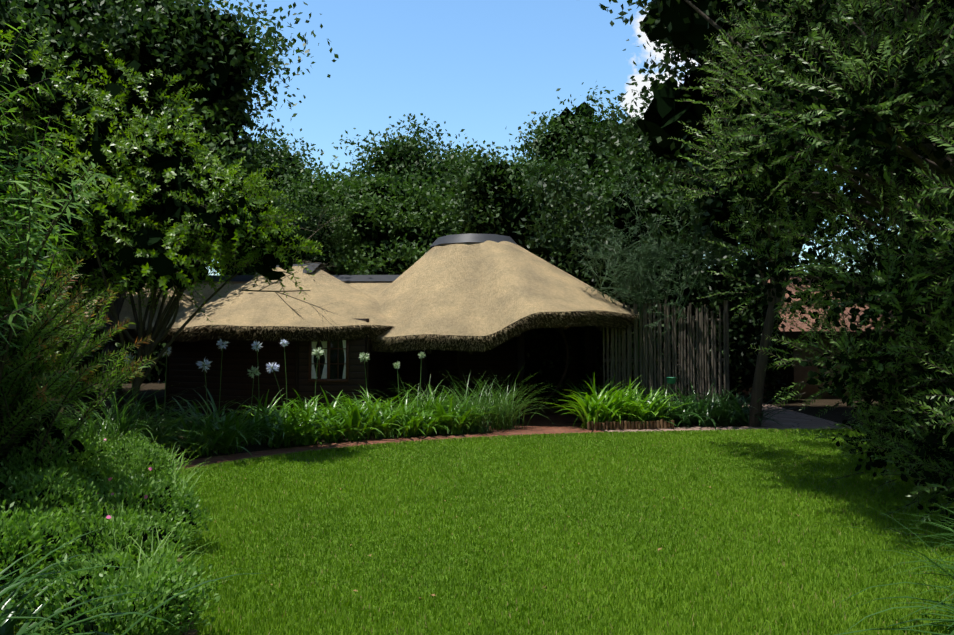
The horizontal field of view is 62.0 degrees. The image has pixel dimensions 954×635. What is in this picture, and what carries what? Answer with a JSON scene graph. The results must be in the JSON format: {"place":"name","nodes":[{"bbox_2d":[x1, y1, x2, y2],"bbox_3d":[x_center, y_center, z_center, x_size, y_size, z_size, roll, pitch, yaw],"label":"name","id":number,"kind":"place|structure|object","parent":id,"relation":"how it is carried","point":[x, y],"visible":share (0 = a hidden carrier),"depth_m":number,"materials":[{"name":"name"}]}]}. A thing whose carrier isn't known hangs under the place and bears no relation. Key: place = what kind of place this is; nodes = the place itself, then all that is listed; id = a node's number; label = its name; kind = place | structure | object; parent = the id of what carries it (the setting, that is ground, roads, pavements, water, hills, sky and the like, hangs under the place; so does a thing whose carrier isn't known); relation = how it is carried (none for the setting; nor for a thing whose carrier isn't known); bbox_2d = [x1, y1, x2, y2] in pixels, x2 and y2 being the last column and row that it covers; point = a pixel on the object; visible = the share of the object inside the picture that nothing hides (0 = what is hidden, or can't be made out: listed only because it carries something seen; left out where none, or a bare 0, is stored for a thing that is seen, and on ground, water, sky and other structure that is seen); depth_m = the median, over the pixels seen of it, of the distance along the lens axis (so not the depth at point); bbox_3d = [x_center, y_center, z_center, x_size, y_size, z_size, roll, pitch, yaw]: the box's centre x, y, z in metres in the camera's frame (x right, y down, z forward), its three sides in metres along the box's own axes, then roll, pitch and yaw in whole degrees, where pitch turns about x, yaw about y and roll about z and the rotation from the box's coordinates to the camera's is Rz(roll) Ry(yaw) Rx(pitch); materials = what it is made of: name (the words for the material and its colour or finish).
{"place":"outdoors","nodes":[
{"label":"outdoors","id":0,"kind":"place"},
{"bbox_2d":[61,329,137,340],"bbox_3d":[-9.235,-0.238,22.189,5.200,1.861,5.200,0,-2,2],"label":"roof edge","id":1,"kind":"object","parent":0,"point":[132,333],"visible":0.04,"depth_m":19.73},
{"bbox_2d":[67,284,198,328],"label":"roof","id":2,"kind":"structure","parent":1,"relation":"on","point":[126,314],"depth_m":20.67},
{"bbox_2d":[97,439,151,518],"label":"pink flowers","id":3,"kind":"object","parent":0,"point":[145,496],"visible":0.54,"depth_m":6.10,"materials":[{"name":"pink plant"}]},
{"bbox_2d":[168,319,397,420],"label":"wall","id":4,"kind":"structure","parent":0,"point":[239,358],"depth_m":17.64,"materials":[{"name":"wood"}]},
{"bbox_2d":[165,318,368,413],"bbox_3d":[-4.917,1.173,17.542,5.453,2.250,0.591,-1,-2,22],"label":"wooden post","id":5,"kind":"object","parent":4,"relation":"attached to","point":[297,365],"depth_m":16.81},
{"bbox_2d":[144,325,392,341],"bbox_3d":[-4.599,-0.252,19.666,7.530,1.753,6.808,0,-2,2],"label":"thatch eave","id":6,"kind":"object","parent":4,"relation":"on","point":[317,338],"visible":0.17,"depth_m":16.50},
{"bbox_2d":[145,266,392,327],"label":"thatched roof","id":7,"kind":"structure","parent":6,"relation":"on","point":[236,306],"depth_m":17.53,"materials":[{"name":"wicker"}]},
{"bbox_2d":[134,324,394,341],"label":"roof straw ends","id":8,"kind":"object","parent":7,"relation":"attached to","point":[356,327],"visible":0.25,"depth_m":16.43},
{"bbox_2d":[254,263,329,275],"bbox_3d":[-4.599,-1.181,19.699,1.900,0.270,0.680,-1,-2,29],"label":"roof ridge cap","id":9,"kind":"object","parent":7,"relation":"on","point":[309,267],"visible":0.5,"depth_m":19.33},
{"bbox_2d":[176,281,392,301],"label":"link roof","id":10,"kind":"structure","parent":6,"relation":"on","point":[373,289],"depth_m":23.62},
{"bbox_2d":[191,275,399,281],"bbox_3d":[-5.828,-1.187,24.336,9.500,0.227,0.840,0,-2,2],"label":"roof ridge cap","id":11,"kind":"object","parent":10,"relation":"on","point":[339,277],"depth_m":24.11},
{"bbox_2d":[308,340,348,381],"bbox_3d":[-3.142,0.822,16.807,0.850,1.070,0.052,0,-2,2],"label":"window frame","id":12,"kind":"object","parent":4,"relation":"in","point":[328,363],"visible":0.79,"depth_m":16.80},
{"bbox_2d":[311,340,344,378],"bbox_3d":[-3.142,0.822,16.824,0.740,0.960,0.001,0,-2,2],"label":"window glass","id":13,"kind":"object","parent":12,"relation":"in","point":[333,359],"visible":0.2,"depth_m":16.82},
{"bbox_2d":[311,340,345,378],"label":"window curtains","id":14,"kind":"object","parent":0,"point":[313,371],"depth_m":16.81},
{"bbox_2d":[76,430,605,477],"bbox_3d":[-2.673,2.080,11.599,13.152,0.001,2.630,2,-3,-43],"label":"brick edging","id":15,"kind":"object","parent":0,"point":[224,458],"depth_m":12.76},
{"bbox_2d":[2,430,953,634],"bbox_3d":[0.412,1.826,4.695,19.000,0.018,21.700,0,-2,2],"label":"lawn","id":16,"kind":"structure","parent":0,"point":[466,553],"depth_m":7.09,"materials":[{"name":"plant"}]},
{"bbox_2d":[0,527,63,601],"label":"shrub","id":17,"kind":"object","parent":16,"relation":"on","point":[12,568],"visible":0.19,"depth_m":4.38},
{"bbox_2d":[0,330,82,496],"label":"shrub","id":18,"kind":"object","parent":16,"relation":"on","point":[59,434],"visible":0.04,"depth_m":7.48,"materials":[{"name":"green plant"}]},
{"bbox_2d":[0,498,83,614],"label":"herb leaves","id":19,"kind":"object","parent":16,"relation":"on","point":[15,536],"visible":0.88,"depth_m":4.38,"materials":[{"name":"plant"}]},
{"bbox_2d":[2,480,86,525],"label":"shrub","id":20,"kind":"object","parent":16,"relation":"on","point":[58,505],"visible":0.08,"depth_m":5.72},
{"bbox_2d":[3,451,95,514],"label":"shrub","id":21,"kind":"object","parent":16,"relation":"on","point":[13,491],"visible":0.06,"depth_m":6.79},
{"bbox_2d":[0,462,107,584],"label":"herb leaves","id":22,"kind":"object","parent":16,"relation":"on","point":[62,484],"visible":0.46,"depth_m":5.75,"materials":[{"name":"plant"}]},
{"bbox_2d":[0,436,113,527],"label":"herb leaves","id":23,"kind":"object","parent":16,"relation":"on","point":[20,465],"visible":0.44,"depth_m":6.77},
{"bbox_2d":[0,419,120,482],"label":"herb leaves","id":24,"kind":"object","parent":16,"relation":"on","point":[92,440],"visible":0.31,"depth_m":7.94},
{"bbox_2d":[20,437,108,476],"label":"shrub","id":25,"kind":"object","parent":16,"relation":"on","point":[72,452],"visible":0.17,"depth_m":7.81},
{"bbox_2d":[35,431,120,476],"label":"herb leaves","id":26,"kind":"object","parent":16,"relation":"on","point":[89,448],"visible":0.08,"depth_m":9.12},
{"bbox_2d":[24,561,168,619],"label":"shrub","id":27,"kind":"object","parent":16,"relation":"on","point":[104,568],"depth_m":4.64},
{"bbox_2d":[6,545,186,626],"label":"herb leaves","id":28,"kind":"object","parent":16,"relation":"on","point":[110,556],"visible":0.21,"depth_m":4.73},
{"bbox_2d":[53,470,139,506],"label":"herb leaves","id":29,"kind":"object","parent":16,"relation":"on","point":[115,477],"visible":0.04,"depth_m":7.68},
{"bbox_2d":[32,500,194,586],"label":"herb leaves","id":30,"kind":"object","parent":16,"relation":"on","point":[137,517],"visible":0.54,"depth_m":5.49,"materials":[{"name":"plant"}]},
{"bbox_2d":[55,525,177,569],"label":"shrub","id":31,"kind":"object","parent":16,"relation":"on","point":[144,539],"visible":0.15,"depth_m":5.51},
{"bbox_2d":[18,551,223,634],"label":"herb leaves","id":32,"kind":"object","parent":16,"relation":"on","point":[146,584],"visible":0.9,"depth_m":4.14,"materials":[{"name":"plant"}]},
{"bbox_2d":[48,573,199,634],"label":"shrub","id":33,"kind":"object","parent":16,"relation":"on","point":[87,627],"visible":0.25,"depth_m":4.14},
{"bbox_2d":[91,454,163,484],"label":"shrub","id":34,"kind":"object","parent":16,"relation":"on","point":[149,463],"visible":0.1,"depth_m":8.38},
{"bbox_2d":[78,475,176,532],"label":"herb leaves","id":35,"kind":"object","parent":16,"relation":"on","point":[116,489],"visible":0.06,"depth_m":6.91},
{"bbox_2d":[78,442,181,486],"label":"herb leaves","id":36,"kind":"object","parent":16,"relation":"on","point":[141,460],"visible":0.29,"depth_m":8.31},
{"bbox_2d":[0,515,262,634],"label":"strap leaves","id":37,"kind":"object","parent":16,"relation":"on","point":[8,619],"visible":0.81,"depth_m":3.98,"materials":[{"name":"green plant"}]},
{"bbox_2d":[96,428,180,481],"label":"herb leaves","id":38,"kind":"object","parent":16,"relation":"on","point":[132,446],"visible":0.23,"depth_m":9.15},
{"bbox_2d":[46,437,237,634],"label":"wild grass leaves","id":39,"kind":"object","parent":16,"relation":"on","point":[140,549],"visible":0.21,"depth_m":5.53,"materials":[{"name":"green plant"}]},
{"bbox_2d":[88,485,196,550],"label":"shrub","id":40,"kind":"object","parent":16,"relation":"on","point":[163,509],"visible":0.23,"depth_m":6.38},
{"bbox_2d":[81,466,211,551],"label":"herb leaves","id":41,"kind":"object","parent":16,"relation":"on","point":[183,500],"visible":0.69,"depth_m":6.34,"materials":[{"name":"plant"}]},
{"bbox_2d":[178,556,197,634],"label":"log edging","id":42,"kind":"object","parent":16,"relation":"on","point":[192,632],"visible":0.1,"depth_m":4.23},
{"bbox_2d":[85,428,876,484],"bbox_3d":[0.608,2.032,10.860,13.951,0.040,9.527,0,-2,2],"label":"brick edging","id":43,"kind":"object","parent":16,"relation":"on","point":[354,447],"depth_m":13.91,"materials":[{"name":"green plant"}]},
{"bbox_2d":[202,452,924,623],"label":"dry leaves","id":44,"kind":"object","parent":16,"relation":"on","point":[479,527],"visible":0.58,"depth_m":6.57,"materials":[{"name":"brown plant"}]},
{"bbox_2d":[587,420,673,429],"bbox_3d":[3.064,2.143,15.821,1.832,0.188,0.099,0,-2,-11],"label":"log edging","id":45,"kind":"object","parent":16,"relation":"on","point":[628,425],"visible":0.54,"depth_m":15.80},
{"bbox_2d":[702,0,953,528],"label":"tree","id":46,"kind":"object","parent":16,"relation":"on","point":[859,135],"visible":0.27,"depth_m":7.54,"materials":[{"name":"green plant"}]},
{"bbox_2d":[829,495,953,634],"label":"strap leaves","id":47,"kind":"object","parent":16,"relation":"on","point":[940,566],"visible":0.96,"depth_m":4.45,"materials":[{"name":"green plant"}]},
{"bbox_2d":[398,326,577,407],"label":"wall","id":48,"kind":"structure","parent":0,"point":[498,363],"depth_m":22.64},
{"bbox_2d":[41,379,953,475],"bbox_3d":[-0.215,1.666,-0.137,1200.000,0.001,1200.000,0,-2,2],"label":"ground","id":49,"kind":"structure","parent":0,"point":[813,409],"depth_m":20.54,"materials":[{"name":"soil"}]},
{"bbox_2d":[2,239,85,384],"bbox_3d":[-6.384,0.293,9.305,3.144,3.439,3.122,0,-2,2],"label":"shrub","id":50,"kind":"object","parent":49,"relation":"on","point":[54,296],"depth_m":9.48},
{"bbox_2d":[1,209,95,350],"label":"shrub","id":51,"kind":"object","parent":49,"relation":"on","point":[79,282],"visible":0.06,"depth_m":11.50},
{"bbox_2d":[2,228,69,320],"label":"bamboo","id":52,"kind":"object","parent":51,"relation":"attached to","point":[44,293],"depth_m":11.34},
{"bbox_2d":[0,0,107,149],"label":"tree","id":53,"kind":"object","parent":49,"relation":"on","point":[21,16],"visible":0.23,"depth_m":16.18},
{"bbox_2d":[0,0,38,143],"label":"tree foliage","id":54,"kind":"object","parent":53,"relation":"attached to","point":[17,49],"visible":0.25,"depth_m":15.35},
{"bbox_2d":[0,22,113,397],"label":"bamboo","id":55,"kind":"object","parent":49,"relation":"on","point":[8,210],"depth_m":6.36,"materials":[{"name":"plant"}]},
{"bbox_2d":[9,238,121,392],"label":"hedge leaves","id":56,"kind":"object","parent":49,"relation":"on","point":[102,346],"visible":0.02,"depth_m":28.40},
{"bbox_2d":[35,293,101,392],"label":"hedge foliage","id":57,"kind":"object","parent":56,"relation":"attached to","point":[98,351],"visible":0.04,"depth_m":28.98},
{"bbox_2d":[0,240,157,528],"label":"shrub","id":58,"kind":"object","parent":49,"relation":"on","point":[44,398],"depth_m":7.07,"materials":[{"name":"plant"}]},
{"bbox_2d":[0,24,225,427],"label":"yellow green tree","id":59,"kind":"object","parent":49,"relation":"on","point":[104,97],"depth_m":12.18,"materials":[{"name":"plant"}]},
{"bbox_2d":[0,50,206,295],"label":"tree","id":60,"kind":"object","parent":59,"relation":"attached to","point":[35,73],"visible":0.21,"depth_m":12.22,"materials":[{"name":"plant"}]},
{"bbox_2d":[0,84,265,415],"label":"tree","id":61,"kind":"object","parent":49,"relation":"on","point":[213,145],"depth_m":18.98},
{"bbox_2d":[80,122,215,243],"bbox_3d":[-8.719,-2.927,19.080,4.714,3.764,5.008,0,-2,2],"label":"tree foliage","id":62,"kind":"object","parent":61,"relation":"attached to","point":[196,129],"depth_m":18.57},
{"bbox_2d":[7,86,324,432],"bbox_3d":[-4.334,-0.571,11.461,4.154,5.461,3.463,0,-2,2],"label":"yellow green tree","id":63,"kind":"object","parent":49,"relation":"on","point":[132,206],"depth_m":11.19,"materials":[{"name":"plant"}]},
{"bbox_2d":[40,130,299,292],"bbox_3d":[-4.292,-1.595,11.565,3.279,2.533,2.712,0,-2,2],"label":"tree","id":64,"kind":"object","parent":63,"relation":"attached to","point":[171,207],"visible":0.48,"depth_m":11.23,"materials":[{"name":"plant"}]},
{"bbox_2d":[242,270,337,326],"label":"bare twigs","id":65,"kind":"object","parent":63,"relation":"attached to","point":[276,292],"visible":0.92,"depth_m":11.96,"materials":[{"name":"brown"}]},
{"bbox_2d":[234,202,347,285],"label":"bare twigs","id":66,"kind":"object","parent":63,"relation":"attached to","point":[311,246],"visible":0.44,"depth_m":12.35,"materials":[{"name":"brown"}]},
{"bbox_2d":[3,0,338,399],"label":"tree","id":67,"kind":"object","parent":49,"relation":"on","point":[107,33],"depth_m":22.76,"materials":[{"name":"plant"}]},
{"bbox_2d":[2,0,260,170],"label":"tree","id":68,"kind":"object","parent":67,"relation":"attached to","point":[213,94],"visible":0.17,"depth_m":22.86,"materials":[{"name":"plant"}]},
{"bbox_2d":[208,125,341,274],"bbox_3d":[-10.423,-3.181,39.377,9.577,12.626,10.056,0,-2,2],"label":"tree","id":69,"kind":"object","parent":49,"relation":"on","point":[298,158],"depth_m":37.51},
{"bbox_2d":[242,139,319,199],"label":"tree foliage","id":70,"kind":"object","parent":69,"relation":"attached to","point":[276,176],"visible":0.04,"depth_m":37.37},
{"bbox_2d":[130,344,421,445],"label":"flower stems","id":71,"kind":"object","parent":49,"relation":"on","point":[258,389],"visible":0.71,"depth_m":13.04,"materials":[{"name":"green"}]},
{"bbox_2d":[128,341,425,378],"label":"agapanthus flowers","id":72,"kind":"object","parent":71,"relation":"attached to","point":[321,352],"visible":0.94,"depth_m":14.35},
{"bbox_2d":[206,191,372,274],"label":"feathery tree","id":73,"kind":"object","parent":49,"relation":"on","point":[314,223],"depth_m":26.68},
{"bbox_2d":[210,215,335,274],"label":"tree","id":74,"kind":"object","parent":73,"relation":"attached to","point":[320,238],"visible":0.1,"depth_m":26.76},
{"bbox_2d":[208,155,377,274],"bbox_3d":[-6.868,-1.772,32.974,9.808,9.402,8.376,0,-2,2],"label":"tree","id":75,"kind":"object","parent":49,"relation":"on","point":[325,193],"depth_m":31.13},
{"bbox_2d":[291,180,357,274],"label":"tree foliage","id":76,"kind":"object","parent":75,"relation":"attached to","point":[318,195],"depth_m":31.63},
{"bbox_2d":[37,371,554,464],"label":"strappy plants","id":77,"kind":"object","parent":49,"relation":"on","point":[110,426],"visible":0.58,"depth_m":12.23,"materials":[{"name":"green plant"}]},
{"bbox_2d":[116,338,500,456],"bbox_3d":[-2.826,1.313,14.273,7.533,1.870,3.387,2,-3,-40],"label":"agapanthus plant","id":78,"kind":"object","parent":49,"relation":"on","point":[360,421],"depth_m":13.74,"materials":[{"name":"plant"}]},
{"bbox_2d":[322,160,464,274],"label":"tree","id":79,"kind":"object","parent":49,"relation":"on","point":[398,220],"depth_m":26.87,"materials":[{"name":"plant"}]},
{"bbox_2d":[347,182,450,274],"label":"tree foliage","id":80,"kind":"object","parent":79,"relation":"attached to","point":[368,233],"visible":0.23,"depth_m":26.79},
{"bbox_2d":[320,113,541,233],"bbox_3d":[-0.980,-2.819,34.106,11.600,11.555,9.962,0,-2,2],"label":"tree","id":81,"kind":"object","parent":49,"relation":"on","point":[435,157],"depth_m":32.08,"materials":[{"name":"plant"}]},
{"bbox_2d":[373,142,537,249],"bbox_3d":[-1.228,-4.504,34.103,8.419,6.117,6.581,0,-2,2],"label":"tree foliage","id":82,"kind":"object","parent":81,"relation":"attached to","point":[388,162],"visible":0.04,"depth_m":32.66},
{"bbox_2d":[395,404,583,424],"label":"lapa floor","id":83,"kind":"structure","parent":49,"relation":"on","point":[547,416],"depth_m":18.90,"materials":[{"name":"brick"}]},
{"bbox_2d":[391,326,633,423],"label":"support posts","id":84,"kind":"object","parent":83,"relation":"on","point":[590,349],"visible":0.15,"depth_m":18.02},
{"bbox_2d":[375,240,638,336],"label":"thatched roof","id":85,"kind":"structure","parent":84,"relation":"on","point":[487,287],"depth_m":17.47,"materials":[{"name":"wicker"}]},
{"bbox_2d":[430,233,516,247],"bbox_3d":[-0.040,-1.868,20.004,2.293,0.235,2.325,0,-2,2],"label":"roof ridge cap","id":86,"kind":"object","parent":85,"relation":"on","point":[460,238],"visible":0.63,"depth_m":19.10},
{"bbox_2d":[370,310,638,351],"bbox_3d":[0.231,-0.374,19.794,7.850,2.847,7.598,0,-2,2],"label":"thatch eave","id":87,"kind":"object","parent":85,"relation":"attached to","point":[555,326],"visible":0.12,"depth_m":16.50,"materials":[{"name":"wicker"}]},
{"bbox_2d":[370,309,642,351],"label":"roof straw ends","id":88,"kind":"object","parent":85,"relation":"attached to","point":[458,338],"visible":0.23,"depth_m":16.42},
{"bbox_2d":[100,255,904,382],"bbox_3d":[0.678,0.591,33.383,62.528,5.780,13.464,0,-2,2],"label":"hedge foliage","id":89,"kind":"object","parent":49,"relation":"on","point":[160,366],"depth_m":36.23,"materials":[{"name":"green plant"}]},
{"bbox_2d":[437,141,669,259],"bbox_3d":[2.704,-1.677,28.000,8.577,8.864,7.678,0,-2,2],"label":"tree","id":90,"kind":"object","parent":49,"relation":"on","point":[468,206],"depth_m":26.01,"materials":[{"name":"plant"}]},
{"bbox_2d":[458,161,643,251],"bbox_3d":[2.539,-3.017,27.843,6.588,5.124,5.199,0,-2,2],"label":"tree foliage","id":91,"kind":"object","parent":90,"relation":"attached to","point":[521,212],"visible":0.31,"depth_m":26.03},
{"bbox_2d":[499,82,721,380],"bbox_3d":[5.735,-3.214,32.072,11.627,12.180,10.262,0,-2,2],"label":"tree","id":92,"kind":"object","parent":49,"relation":"on","point":[581,159],"depth_m":30.80,"materials":[{"name":"plant"}]},
{"bbox_2d":[535,102,674,249],"bbox_3d":[5.907,-5.178,31.998,8.065,7.148,7.035,0,-2,2],"label":"tree foliage","id":93,"kind":"object","parent":92,"relation":"attached to","point":[590,163],"visible":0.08,"depth_m":31.31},
{"bbox_2d":[546,373,692,428],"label":"bright plant leaves","id":94,"kind":"object","parent":49,"relation":"on","point":[602,406],"visible":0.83,"depth_m":16.11,"materials":[{"name":"green plant"}]},
{"bbox_2d":[551,154,726,264],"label":"tree","id":95,"kind":"object","parent":49,"relation":"on","point":[657,191],"depth_m":25.41,"materials":[{"name":"plant"}]},
{"bbox_2d":[600,162,712,261],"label":"tree foliage","id":96,"kind":"object","parent":95,"relation":"attached to","point":[619,212],"visible":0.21,"depth_m":25.27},
{"bbox_2d":[510,160,795,406],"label":"hedge leaves","id":97,"kind":"object","parent":49,"relation":"on","point":[566,211],"visible":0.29,"depth_m":21.93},
{"bbox_2d":[566,174,751,391],"bbox_3d":[4.108,-0.455,17.964,4.229,5.534,3.272,0,-2,2],"label":"tree","id":98,"kind":"object","parent":49,"relation":"on","point":[631,266],"visible":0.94,"depth_m":17.72,"materials":[{"name":"green plant"}]},
{"bbox_2d":[603,299,729,406],"bbox_3d":[4.270,0.931,17.901,2.885,2.761,0.169,0,-2,-2],"label":"fence pole","id":99,"kind":"object","parent":49,"relation":"on","point":[647,379],"visible":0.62,"depth_m":17.86,"materials":[{"name":"wood"}]},
{"bbox_2d":[618,381,801,429],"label":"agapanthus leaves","id":100,"kind":"object","parent":49,"relation":"on","point":[706,413],"visible":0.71,"depth_m":16.56,"materials":[{"name":"green plant"}]},
{"bbox_2d":[572,0,948,426],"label":"tree","id":101,"kind":"object","parent":49,"relation":"on","point":[674,59],"depth_m":16.38,"materials":[{"name":"plant"}]},
{"bbox_2d":[636,0,942,249],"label":"tree","id":102,"kind":"object","parent":49,"relation":"on","point":[665,113],"visible":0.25,"depth_m":16.88,"materials":[{"name":"plant"}]},
{"bbox_2d":[664,0,953,536],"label":"olive tree","id":103,"kind":"object","parent":49,"relation":"on","point":[946,323],"depth_m":7.52,"materials":[{"name":"plant"}]},
{"bbox_2d":[768,274,939,330],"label":"building roof","id":104,"kind":"structure","parent":49,"relation":"on","point":[799,322],"depth_m":25.21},
{"bbox_2d":[781,331,949,340],"bbox_3d":[11.071,0.686,27.829,7.300,0.280,6.800,0,-2,2],"label":"roof underside","id":105,"kind":"object","parent":104,"relation":"attached to","point":[794,335],"visible":0.08,"depth_m":24.50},
{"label":"feeder stand","id":106,"kind":"object","parent":49,"relation":"on","visible":0},
{"bbox_2d":[666,377,675,383],"bbox_3d":[4.155,1.348,16.976,0.216,0.140,0.216,0,-2,2],"label":"feeder cup","id":107,"kind":"object","parent":106,"relation":"attached to","point":[671,380],"visible":1,"depth_m":16.90,"materials":[{"name":"green"}]},
{"bbox_2d":[486,423,598,434],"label":"brick path","id":108,"kind":"structure","parent":0,"point":[552,428],"depth_m":15.77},
{"bbox_2d":[199,0,949,283],"label":"sky","id":109,"kind":"structure","parent":0,"point":[478,67],"materials":[{"name":"blue"}]},
{"bbox_2d":[515,237,784,404],"bbox_3d":[5.185,0.341,22.462,8.732,5.119,2.575,1,-2,-17],"label":"hedge foliage","id":110,"kind":"object","parent":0,"point":[551,376],"visible":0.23,"depth_m":21.89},
{"bbox_2d":[601,426,754,431],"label":"flagstone path","id":111,"kind":"structure","parent":0,"point":[704,428],"depth_m":16.00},
{"bbox_2d":[730,398,854,429],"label":"flagstone path","id":112,"kind":"structure","parent":0,"point":[799,421],"depth_m":17.44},
{"bbox_2d":[707,341,918,398],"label":"building wall","id":113,"kind":"structure","parent":0,"point":[801,375],"depth_m":25.10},
{"bbox_2d":[766,341,793,398],"bbox_3d":[9.575,1.594,25.102,0.850,1.950,0.057,0,-2,2],"label":"building door","id":114,"kind":"structure","parent":113,"relation":"in","point":[788,380],"depth_m":25.06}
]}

